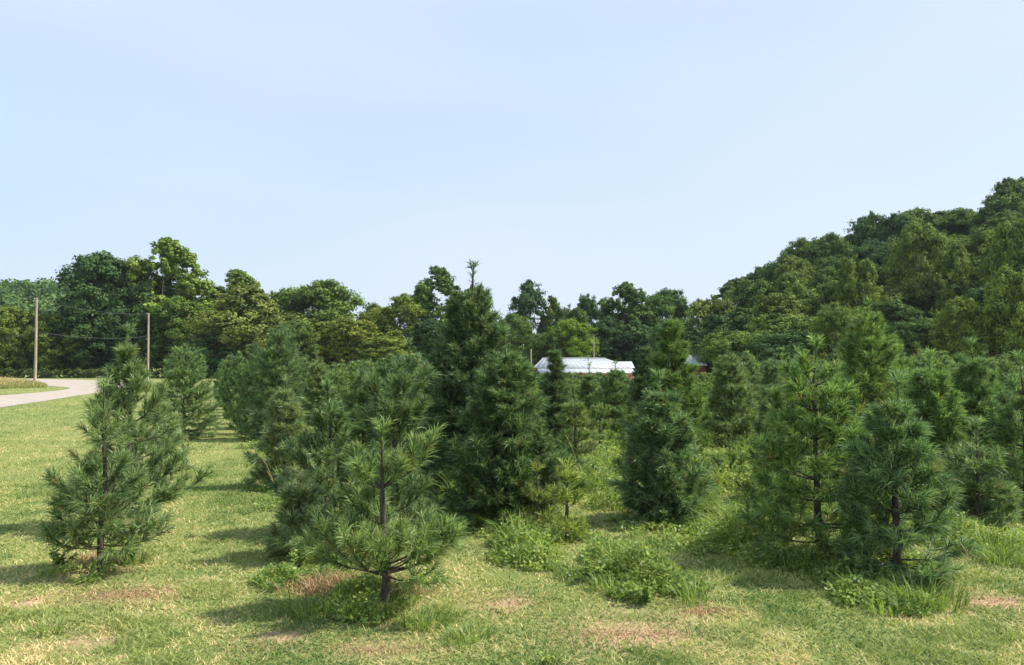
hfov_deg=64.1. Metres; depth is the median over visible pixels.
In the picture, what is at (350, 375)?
pine tree
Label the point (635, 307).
broadleaf tree
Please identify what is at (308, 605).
grass tuft
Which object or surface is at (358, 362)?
pine tree
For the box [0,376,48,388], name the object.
meadow grass
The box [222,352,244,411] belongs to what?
pine tree
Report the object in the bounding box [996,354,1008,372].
pine tree
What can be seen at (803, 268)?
broadleaf tree
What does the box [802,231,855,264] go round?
broadleaf tree
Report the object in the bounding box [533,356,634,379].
barn
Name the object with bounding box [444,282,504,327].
broadleaf tree
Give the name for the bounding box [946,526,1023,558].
grass tuft
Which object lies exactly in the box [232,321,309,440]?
pine tree
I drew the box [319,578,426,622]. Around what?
grass tuft
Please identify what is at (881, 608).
grass tuft
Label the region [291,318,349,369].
broadleaf tree
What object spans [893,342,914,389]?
pine tree
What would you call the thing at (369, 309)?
broadleaf tree
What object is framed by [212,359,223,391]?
pine tree
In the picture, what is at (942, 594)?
grass tuft
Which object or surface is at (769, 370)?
pine tree
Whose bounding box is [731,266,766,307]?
broadleaf tree
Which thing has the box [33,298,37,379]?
utility pole
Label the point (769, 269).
broadleaf tree
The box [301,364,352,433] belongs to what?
pine tree
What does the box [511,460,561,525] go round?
pine tree
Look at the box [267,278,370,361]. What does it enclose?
broadleaf tree
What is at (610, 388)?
pine tree
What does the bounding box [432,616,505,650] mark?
grass tuft
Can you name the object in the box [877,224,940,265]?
broadleaf tree
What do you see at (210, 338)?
broadleaf tree
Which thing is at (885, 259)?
broadleaf tree
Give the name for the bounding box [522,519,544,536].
weed plant
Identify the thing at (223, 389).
pine tree
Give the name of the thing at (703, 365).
shed
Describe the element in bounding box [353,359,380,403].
pine tree
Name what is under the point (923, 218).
broadleaf tree
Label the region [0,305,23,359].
broadleaf tree
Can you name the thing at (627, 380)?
pine tree
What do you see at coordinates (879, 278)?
broadleaf tree
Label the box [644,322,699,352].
broadleaf tree
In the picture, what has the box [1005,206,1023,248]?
broadleaf tree
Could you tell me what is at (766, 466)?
pine tree
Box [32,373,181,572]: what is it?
pine tree
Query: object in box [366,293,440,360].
broadleaf tree
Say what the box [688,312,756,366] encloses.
broadleaf tree
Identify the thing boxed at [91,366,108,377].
shrub
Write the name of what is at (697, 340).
broadleaf tree
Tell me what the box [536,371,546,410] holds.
pine tree
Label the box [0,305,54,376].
broadleaf tree
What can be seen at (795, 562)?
grass tuft
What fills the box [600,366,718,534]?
pine tree
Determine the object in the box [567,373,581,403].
pine tree
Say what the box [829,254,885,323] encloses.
broadleaf tree
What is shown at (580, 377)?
pine tree
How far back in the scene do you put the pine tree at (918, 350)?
19.32 m
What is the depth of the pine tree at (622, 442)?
13.24 m
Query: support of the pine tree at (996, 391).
on the ground at (58, 427)
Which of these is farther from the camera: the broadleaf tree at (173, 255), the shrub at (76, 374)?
the broadleaf tree at (173, 255)
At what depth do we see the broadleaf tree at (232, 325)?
154.95 m
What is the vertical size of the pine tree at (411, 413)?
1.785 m
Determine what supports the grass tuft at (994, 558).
on the ground at (58, 427)
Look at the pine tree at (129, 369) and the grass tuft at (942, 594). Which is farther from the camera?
the pine tree at (129, 369)
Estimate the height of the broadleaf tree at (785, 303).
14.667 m
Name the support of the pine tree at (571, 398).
on the ground at (58, 427)
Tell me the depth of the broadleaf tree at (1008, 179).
170.36 m
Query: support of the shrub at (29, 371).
on the ground at (58, 427)
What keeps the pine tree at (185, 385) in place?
on the ground at (58, 427)
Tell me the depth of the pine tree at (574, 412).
12.66 m
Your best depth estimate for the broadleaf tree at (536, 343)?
150.05 m
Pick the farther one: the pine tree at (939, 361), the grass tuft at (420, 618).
the pine tree at (939, 361)
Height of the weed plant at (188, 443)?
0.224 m
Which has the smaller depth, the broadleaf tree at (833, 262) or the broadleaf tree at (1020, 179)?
the broadleaf tree at (833, 262)
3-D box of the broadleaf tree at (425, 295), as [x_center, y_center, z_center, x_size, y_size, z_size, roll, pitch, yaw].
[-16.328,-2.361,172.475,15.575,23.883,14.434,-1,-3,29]
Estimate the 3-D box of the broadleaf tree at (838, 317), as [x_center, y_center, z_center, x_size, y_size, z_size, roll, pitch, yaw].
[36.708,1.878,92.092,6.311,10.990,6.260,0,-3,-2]
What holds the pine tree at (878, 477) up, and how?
on the ground at (58, 427)
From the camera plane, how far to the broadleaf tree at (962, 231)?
178.64 m
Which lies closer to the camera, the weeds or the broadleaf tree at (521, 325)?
the weeds
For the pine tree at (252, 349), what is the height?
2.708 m
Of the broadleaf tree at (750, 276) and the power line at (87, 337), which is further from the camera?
the broadleaf tree at (750, 276)
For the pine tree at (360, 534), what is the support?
on the ground at (58, 427)
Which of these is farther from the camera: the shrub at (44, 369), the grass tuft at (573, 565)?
the shrub at (44, 369)
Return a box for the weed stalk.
[960,544,973,592]
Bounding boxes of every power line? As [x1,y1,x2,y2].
[37,331,145,338]
[40,300,122,313]
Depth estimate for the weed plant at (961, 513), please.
7.65 m
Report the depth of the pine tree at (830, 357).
32.27 m
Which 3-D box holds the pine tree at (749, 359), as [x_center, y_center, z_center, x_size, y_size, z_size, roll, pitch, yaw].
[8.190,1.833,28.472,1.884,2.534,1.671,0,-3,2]
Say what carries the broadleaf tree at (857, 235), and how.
on the ground at (58, 427)
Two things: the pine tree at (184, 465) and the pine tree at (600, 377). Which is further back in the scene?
the pine tree at (600, 377)
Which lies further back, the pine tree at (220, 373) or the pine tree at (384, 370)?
the pine tree at (220, 373)
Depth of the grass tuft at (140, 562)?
6.73 m
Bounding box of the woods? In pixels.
[0,277,609,361]
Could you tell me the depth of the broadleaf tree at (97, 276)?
167.41 m
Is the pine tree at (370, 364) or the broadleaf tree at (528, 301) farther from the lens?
the broadleaf tree at (528, 301)
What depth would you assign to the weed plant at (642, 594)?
5.56 m
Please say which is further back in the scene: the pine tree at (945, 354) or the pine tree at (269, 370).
the pine tree at (945, 354)
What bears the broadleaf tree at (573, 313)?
on the ground at (58, 427)
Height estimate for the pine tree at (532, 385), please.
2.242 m
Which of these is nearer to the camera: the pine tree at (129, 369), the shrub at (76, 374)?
the pine tree at (129, 369)
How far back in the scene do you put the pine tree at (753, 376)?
22.21 m
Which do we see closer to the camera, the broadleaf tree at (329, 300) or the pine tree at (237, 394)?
the pine tree at (237, 394)
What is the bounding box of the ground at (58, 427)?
[0,299,1023,664]
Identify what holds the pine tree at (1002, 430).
on the ground at (58, 427)
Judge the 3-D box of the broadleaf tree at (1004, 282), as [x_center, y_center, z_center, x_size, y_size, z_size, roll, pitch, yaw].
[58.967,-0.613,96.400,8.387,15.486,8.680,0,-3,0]
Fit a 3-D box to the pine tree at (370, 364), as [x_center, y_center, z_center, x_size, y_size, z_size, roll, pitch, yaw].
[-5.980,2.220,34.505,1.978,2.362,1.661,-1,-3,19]
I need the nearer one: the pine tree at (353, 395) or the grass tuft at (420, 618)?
the grass tuft at (420, 618)
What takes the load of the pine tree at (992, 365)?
on the ground at (58, 427)
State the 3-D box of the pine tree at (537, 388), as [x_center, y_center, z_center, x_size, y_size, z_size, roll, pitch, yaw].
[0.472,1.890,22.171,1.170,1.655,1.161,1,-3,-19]
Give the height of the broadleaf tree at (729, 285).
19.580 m
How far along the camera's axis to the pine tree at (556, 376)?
15.03 m
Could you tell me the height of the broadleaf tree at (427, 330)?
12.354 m
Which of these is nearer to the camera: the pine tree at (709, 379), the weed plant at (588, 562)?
the weed plant at (588, 562)
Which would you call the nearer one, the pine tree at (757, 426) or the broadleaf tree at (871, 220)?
the pine tree at (757, 426)
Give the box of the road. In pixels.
[0,379,125,406]
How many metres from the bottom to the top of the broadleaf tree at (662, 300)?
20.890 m
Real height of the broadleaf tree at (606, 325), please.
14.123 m
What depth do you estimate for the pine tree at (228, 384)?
30.75 m
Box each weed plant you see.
[48,547,78,566]
[122,536,141,560]
[178,438,193,447]
[288,536,314,568]
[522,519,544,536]
[580,552,604,579]
[623,580,658,604]
[720,499,744,511]
[833,551,865,570]
[931,510,963,530]
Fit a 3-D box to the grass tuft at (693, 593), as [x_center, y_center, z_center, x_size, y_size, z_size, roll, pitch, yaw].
[1.266,1.759,5.660,0.602,0.203,0.439,2,-3,-31]
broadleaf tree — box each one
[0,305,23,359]
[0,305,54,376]
[20,311,90,377]
[46,297,124,377]
[51,250,157,370]
[98,280,172,376]
[120,237,218,375]
[141,295,215,367]
[181,332,245,378]
[182,283,306,365]
[200,269,266,354]
[256,288,286,323]
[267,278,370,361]
[277,319,319,364]
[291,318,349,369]
[316,316,384,368]
[349,335,415,366]
[351,302,409,347]
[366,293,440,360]
[398,265,460,334]
[399,318,452,365]
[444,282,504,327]
[494,312,534,360]
[505,279,549,361]
[522,332,565,366]
[536,295,559,357]
[542,318,599,357]
[552,305,592,357]
[575,293,598,337]
[588,315,629,360]
[596,281,657,366]
[608,320,655,378]
[641,287,695,336]
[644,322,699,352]
[682,294,735,373]
[683,329,711,375]
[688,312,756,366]
[691,330,770,372]
[701,330,771,367]
[710,277,752,313]
[716,307,757,328]
[723,278,777,309]
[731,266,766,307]
[735,328,838,364]
[746,312,833,356]
[748,268,829,316]
[751,292,811,330]
[754,252,804,298]
[772,255,815,292]
[779,236,835,265]
[800,279,861,319]
[801,266,861,305]
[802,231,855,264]
[805,300,872,363]
[810,255,845,282]
[828,332,891,357]
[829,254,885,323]
[843,213,897,248]
[846,240,895,266]
[854,263,899,306]
[854,298,930,356]
[862,285,908,324]
[863,210,921,263]
[864,210,879,240]
[869,317,948,357]
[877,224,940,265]
[878,249,938,290]
[880,219,947,317]
[891,206,947,242]
[903,276,974,321]
[908,331,1009,361]
[924,237,979,316]
[925,295,995,363]
[926,315,977,332]
[928,211,968,236]
[933,207,976,234]
[934,252,985,274]
[934,267,994,311]
[937,234,981,260]
[955,208,981,236]
[959,283,1009,358]
[964,178,1023,235]
[968,212,1021,265]
[969,200,1013,249]
[970,295,1023,362]
[975,215,1023,288]
[975,263,1023,368]
[984,176,1022,211]
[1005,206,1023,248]
[1017,176,1023,199]
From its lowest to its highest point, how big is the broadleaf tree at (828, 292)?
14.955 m
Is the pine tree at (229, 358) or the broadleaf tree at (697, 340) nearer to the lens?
the pine tree at (229, 358)
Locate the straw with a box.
[0,436,1023,664]
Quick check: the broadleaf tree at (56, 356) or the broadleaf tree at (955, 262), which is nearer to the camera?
the broadleaf tree at (955, 262)
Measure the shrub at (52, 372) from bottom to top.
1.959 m
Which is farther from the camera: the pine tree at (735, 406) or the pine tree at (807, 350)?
the pine tree at (807, 350)
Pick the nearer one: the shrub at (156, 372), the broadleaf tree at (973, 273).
the broadleaf tree at (973, 273)
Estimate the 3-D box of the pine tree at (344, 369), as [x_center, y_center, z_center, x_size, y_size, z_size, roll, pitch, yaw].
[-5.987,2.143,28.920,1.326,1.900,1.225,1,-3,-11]
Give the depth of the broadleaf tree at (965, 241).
156.55 m
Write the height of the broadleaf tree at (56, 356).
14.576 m
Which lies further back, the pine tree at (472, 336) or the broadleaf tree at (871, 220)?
the broadleaf tree at (871, 220)
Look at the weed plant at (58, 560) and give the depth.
6.63 m
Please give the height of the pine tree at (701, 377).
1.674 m
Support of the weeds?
on the ground at (58, 427)
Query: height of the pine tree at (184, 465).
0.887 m
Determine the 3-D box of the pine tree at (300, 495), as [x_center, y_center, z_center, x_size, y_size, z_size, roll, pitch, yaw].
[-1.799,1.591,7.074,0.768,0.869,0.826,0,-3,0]
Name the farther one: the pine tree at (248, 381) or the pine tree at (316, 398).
the pine tree at (248, 381)
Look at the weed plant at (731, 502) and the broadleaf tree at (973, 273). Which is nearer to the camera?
the weed plant at (731, 502)
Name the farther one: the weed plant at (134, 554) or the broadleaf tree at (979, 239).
the broadleaf tree at (979, 239)
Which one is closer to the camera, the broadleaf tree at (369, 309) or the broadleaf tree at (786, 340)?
the broadleaf tree at (786, 340)
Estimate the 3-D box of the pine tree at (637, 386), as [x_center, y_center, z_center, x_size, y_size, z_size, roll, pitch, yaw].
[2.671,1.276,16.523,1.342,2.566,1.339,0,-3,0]
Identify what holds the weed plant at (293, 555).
on the ground at (58, 427)
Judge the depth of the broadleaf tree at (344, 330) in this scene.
152.33 m
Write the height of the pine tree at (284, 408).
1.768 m
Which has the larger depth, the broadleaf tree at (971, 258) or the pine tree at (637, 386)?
the broadleaf tree at (971, 258)
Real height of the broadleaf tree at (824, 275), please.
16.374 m
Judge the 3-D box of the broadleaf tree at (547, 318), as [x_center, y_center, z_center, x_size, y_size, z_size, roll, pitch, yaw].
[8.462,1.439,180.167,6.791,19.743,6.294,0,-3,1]
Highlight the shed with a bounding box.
[665,355,707,378]
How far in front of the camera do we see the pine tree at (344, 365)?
40.97 m
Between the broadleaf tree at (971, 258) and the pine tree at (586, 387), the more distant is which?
the broadleaf tree at (971, 258)
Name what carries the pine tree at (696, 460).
on the ground at (58, 427)
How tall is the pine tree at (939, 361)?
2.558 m
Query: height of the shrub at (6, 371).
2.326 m
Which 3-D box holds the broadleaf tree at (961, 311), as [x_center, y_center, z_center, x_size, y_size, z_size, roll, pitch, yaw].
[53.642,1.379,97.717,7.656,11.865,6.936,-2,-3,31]
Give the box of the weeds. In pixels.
[35,405,1023,663]
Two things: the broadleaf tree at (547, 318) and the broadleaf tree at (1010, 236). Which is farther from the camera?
the broadleaf tree at (547, 318)
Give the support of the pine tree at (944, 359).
on the ground at (58, 427)
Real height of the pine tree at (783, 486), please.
1.982 m
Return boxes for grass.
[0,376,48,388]
[29,544,1023,661]
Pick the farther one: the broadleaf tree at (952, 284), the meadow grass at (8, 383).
the broadleaf tree at (952, 284)
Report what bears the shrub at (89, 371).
on the ground at (58, 427)
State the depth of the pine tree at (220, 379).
37.48 m
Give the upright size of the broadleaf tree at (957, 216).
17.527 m
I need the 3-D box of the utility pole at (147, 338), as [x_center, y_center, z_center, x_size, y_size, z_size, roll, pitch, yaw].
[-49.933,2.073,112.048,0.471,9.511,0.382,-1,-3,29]
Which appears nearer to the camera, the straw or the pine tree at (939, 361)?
the straw
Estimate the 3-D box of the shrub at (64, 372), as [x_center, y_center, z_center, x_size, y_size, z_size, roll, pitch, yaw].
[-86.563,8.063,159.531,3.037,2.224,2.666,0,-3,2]
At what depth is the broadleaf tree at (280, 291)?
177.41 m
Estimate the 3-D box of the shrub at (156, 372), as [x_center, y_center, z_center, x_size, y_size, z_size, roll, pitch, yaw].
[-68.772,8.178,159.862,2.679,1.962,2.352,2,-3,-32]
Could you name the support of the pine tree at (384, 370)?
on the ground at (58, 427)
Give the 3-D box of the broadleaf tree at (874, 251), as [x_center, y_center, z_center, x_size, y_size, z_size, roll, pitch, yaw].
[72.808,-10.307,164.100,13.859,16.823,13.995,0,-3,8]
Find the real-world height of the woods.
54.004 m
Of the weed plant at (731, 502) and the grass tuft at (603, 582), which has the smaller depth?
the grass tuft at (603, 582)
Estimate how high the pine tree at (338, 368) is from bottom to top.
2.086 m
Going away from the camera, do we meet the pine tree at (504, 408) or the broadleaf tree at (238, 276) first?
the pine tree at (504, 408)
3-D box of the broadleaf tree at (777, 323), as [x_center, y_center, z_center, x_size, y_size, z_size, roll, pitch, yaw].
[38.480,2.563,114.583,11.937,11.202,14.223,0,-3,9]
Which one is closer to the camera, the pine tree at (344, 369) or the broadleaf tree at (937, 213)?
the pine tree at (344, 369)
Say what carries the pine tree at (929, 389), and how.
on the ground at (58, 427)
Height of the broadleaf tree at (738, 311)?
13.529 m
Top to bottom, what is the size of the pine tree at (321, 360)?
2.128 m
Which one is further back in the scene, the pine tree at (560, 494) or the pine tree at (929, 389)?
the pine tree at (929, 389)
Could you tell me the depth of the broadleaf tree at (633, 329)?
155.66 m
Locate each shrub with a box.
[0,367,18,377]
[13,369,28,377]
[25,369,40,377]
[37,367,49,377]
[48,370,62,377]
[59,368,74,377]
[71,368,87,377]
[79,368,96,377]
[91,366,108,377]
[153,370,163,377]
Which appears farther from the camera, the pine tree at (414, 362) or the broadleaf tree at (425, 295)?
the broadleaf tree at (425, 295)
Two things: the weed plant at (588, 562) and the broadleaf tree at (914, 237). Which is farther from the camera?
the broadleaf tree at (914, 237)
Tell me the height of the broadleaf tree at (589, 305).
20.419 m
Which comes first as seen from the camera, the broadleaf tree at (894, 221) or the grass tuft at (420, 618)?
the grass tuft at (420, 618)
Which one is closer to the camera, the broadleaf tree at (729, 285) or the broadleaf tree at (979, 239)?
the broadleaf tree at (979, 239)
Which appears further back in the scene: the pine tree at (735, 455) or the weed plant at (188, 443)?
the weed plant at (188, 443)
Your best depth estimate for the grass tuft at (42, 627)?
5.01 m
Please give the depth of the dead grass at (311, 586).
5.72 m
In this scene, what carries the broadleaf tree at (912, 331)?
on the ground at (58, 427)
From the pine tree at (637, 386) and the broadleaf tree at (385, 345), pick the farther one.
the broadleaf tree at (385, 345)
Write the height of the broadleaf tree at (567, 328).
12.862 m
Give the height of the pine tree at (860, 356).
3.043 m
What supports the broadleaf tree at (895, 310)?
on the ground at (58, 427)
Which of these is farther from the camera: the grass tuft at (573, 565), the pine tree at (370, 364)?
the pine tree at (370, 364)
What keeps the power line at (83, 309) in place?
attached to the utility pole at (35, 343)
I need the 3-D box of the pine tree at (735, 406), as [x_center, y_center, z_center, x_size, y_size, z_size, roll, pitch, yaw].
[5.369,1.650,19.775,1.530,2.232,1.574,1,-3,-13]
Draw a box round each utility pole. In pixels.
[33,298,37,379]
[146,313,149,380]
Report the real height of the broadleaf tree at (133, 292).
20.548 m
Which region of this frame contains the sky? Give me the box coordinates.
[0,0,1023,348]
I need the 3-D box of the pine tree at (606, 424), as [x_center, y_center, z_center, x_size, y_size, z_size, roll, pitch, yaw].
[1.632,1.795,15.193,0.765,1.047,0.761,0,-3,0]
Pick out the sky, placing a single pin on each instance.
(572, 148)
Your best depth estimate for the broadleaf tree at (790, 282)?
144.53 m
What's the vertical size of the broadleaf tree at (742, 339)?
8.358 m
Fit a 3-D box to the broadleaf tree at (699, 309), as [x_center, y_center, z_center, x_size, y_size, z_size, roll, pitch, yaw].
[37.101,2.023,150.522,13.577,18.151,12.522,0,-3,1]
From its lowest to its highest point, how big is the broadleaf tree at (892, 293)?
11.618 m
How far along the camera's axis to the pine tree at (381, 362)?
31.89 m
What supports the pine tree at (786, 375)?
on the ground at (58, 427)
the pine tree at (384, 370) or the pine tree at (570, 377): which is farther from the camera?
the pine tree at (570, 377)
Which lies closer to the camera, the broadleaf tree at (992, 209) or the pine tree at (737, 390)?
the pine tree at (737, 390)
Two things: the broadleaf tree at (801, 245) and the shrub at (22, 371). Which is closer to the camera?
the shrub at (22, 371)
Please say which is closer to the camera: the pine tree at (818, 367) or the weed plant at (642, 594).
the weed plant at (642, 594)
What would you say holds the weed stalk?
on the ground at (58, 427)
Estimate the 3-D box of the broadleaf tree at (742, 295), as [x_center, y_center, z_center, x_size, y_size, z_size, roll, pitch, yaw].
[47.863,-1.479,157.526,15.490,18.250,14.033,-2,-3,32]
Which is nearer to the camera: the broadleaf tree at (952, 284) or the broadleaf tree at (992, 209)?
the broadleaf tree at (952, 284)
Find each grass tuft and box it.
[22,612,89,637]
[114,545,161,565]
[267,586,356,621]
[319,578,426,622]
[386,599,467,632]
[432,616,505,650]
[548,557,583,575]
[580,567,638,594]
[664,571,727,606]
[747,536,835,574]
[846,586,919,617]
[862,564,989,613]
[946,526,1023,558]
[980,543,1023,566]
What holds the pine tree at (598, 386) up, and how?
on the ground at (58, 427)
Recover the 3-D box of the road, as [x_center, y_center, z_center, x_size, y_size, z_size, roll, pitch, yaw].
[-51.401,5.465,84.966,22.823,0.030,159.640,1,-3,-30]
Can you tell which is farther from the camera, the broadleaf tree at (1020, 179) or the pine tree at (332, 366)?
the broadleaf tree at (1020, 179)
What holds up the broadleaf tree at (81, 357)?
on the ground at (58, 427)
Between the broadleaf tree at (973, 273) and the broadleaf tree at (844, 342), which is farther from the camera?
the broadleaf tree at (973, 273)
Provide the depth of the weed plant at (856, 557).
6.16 m
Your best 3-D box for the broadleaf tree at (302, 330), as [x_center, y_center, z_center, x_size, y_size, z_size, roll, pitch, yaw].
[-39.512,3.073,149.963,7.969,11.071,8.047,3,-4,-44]
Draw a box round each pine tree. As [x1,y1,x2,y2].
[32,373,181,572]
[66,321,216,527]
[132,384,185,467]
[143,343,225,439]
[146,423,195,479]
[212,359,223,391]
[213,352,233,406]
[214,356,226,389]
[216,355,228,397]
[220,350,241,418]
[220,355,234,409]
[221,351,243,410]
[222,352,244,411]
[225,350,266,429]
[228,346,272,433]
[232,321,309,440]
[232,341,263,422]
[238,372,320,491]
[255,467,342,556]
[265,374,371,517]
[279,415,474,606]
[289,355,309,416]
[296,349,341,437]
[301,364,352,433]
[303,356,334,403]
[327,359,383,457]
[328,362,336,371]
[333,358,349,372]
[333,364,346,374]
[334,367,351,384]
[339,354,444,552]
[343,360,361,407]
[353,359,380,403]
[354,360,362,371]
[361,335,441,478]
[362,358,376,369]
[373,357,386,378]
[376,353,396,380]
[405,260,529,500]
[421,323,587,532]
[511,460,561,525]
[520,355,541,434]
[531,384,541,394]
[536,336,580,456]
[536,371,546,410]
[538,454,591,540]
[540,378,580,427]
[547,382,602,472]
[565,371,574,381]
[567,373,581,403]
[575,361,608,430]
[575,372,584,400]
[580,373,611,413]
[582,402,617,452]
[588,359,632,434]
[596,372,607,407]
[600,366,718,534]
[608,373,634,430]
[610,333,655,446]
[610,406,640,465]
[623,303,726,461]
[686,443,719,503]
[694,339,762,449]
[696,372,707,386]
[696,374,711,411]
[701,373,721,411]
[706,438,749,478]
[715,360,756,436]
[728,390,830,508]
[729,331,914,561]
[738,353,767,417]
[741,350,764,380]
[744,374,823,468]
[750,348,783,406]
[755,343,825,453]
[762,347,795,399]
[799,348,816,368]
[805,294,918,481]
[810,355,826,382]
[826,348,843,371]
[827,365,996,590]
[828,361,856,388]
[888,346,995,513]
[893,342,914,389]
[902,340,939,382]
[908,345,938,371]
[928,414,1023,529]
[930,350,951,379]
[932,334,1022,499]
[933,349,951,372]
[936,350,959,370]
[945,363,958,376]
[964,349,1023,517]
[966,369,1020,458]
[981,350,998,373]
[990,353,1022,426]
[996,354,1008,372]
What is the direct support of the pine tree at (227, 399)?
on the ground at (58, 427)
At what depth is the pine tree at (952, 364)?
29.20 m
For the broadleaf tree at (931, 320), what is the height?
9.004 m
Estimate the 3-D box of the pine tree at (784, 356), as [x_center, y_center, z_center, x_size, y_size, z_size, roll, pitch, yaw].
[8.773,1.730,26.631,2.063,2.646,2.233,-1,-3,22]
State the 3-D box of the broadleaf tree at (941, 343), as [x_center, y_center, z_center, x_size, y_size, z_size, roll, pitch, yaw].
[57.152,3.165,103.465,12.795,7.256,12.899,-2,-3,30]
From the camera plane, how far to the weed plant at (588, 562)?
6.16 m
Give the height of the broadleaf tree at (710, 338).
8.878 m
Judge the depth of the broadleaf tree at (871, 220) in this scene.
172.67 m
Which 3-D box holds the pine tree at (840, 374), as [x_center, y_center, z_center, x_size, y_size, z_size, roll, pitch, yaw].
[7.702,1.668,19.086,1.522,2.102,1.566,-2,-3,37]
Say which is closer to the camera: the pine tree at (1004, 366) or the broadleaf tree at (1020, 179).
the pine tree at (1004, 366)
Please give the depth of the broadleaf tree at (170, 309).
165.63 m
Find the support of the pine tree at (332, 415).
on the ground at (58, 427)
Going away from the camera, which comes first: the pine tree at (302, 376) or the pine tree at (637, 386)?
the pine tree at (637, 386)
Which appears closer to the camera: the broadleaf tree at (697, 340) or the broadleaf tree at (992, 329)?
the broadleaf tree at (992, 329)
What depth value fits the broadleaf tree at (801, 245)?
172.65 m
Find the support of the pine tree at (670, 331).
on the ground at (58, 427)
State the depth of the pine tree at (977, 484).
8.50 m
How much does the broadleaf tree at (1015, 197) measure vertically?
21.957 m
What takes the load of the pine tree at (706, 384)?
on the ground at (58, 427)
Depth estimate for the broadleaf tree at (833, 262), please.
157.15 m
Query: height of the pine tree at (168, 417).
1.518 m
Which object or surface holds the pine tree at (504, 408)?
on the ground at (58, 427)
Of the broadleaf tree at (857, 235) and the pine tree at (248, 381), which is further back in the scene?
the broadleaf tree at (857, 235)
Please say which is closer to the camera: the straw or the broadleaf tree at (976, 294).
the straw
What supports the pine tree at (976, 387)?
on the ground at (58, 427)
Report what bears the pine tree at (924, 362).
on the ground at (58, 427)

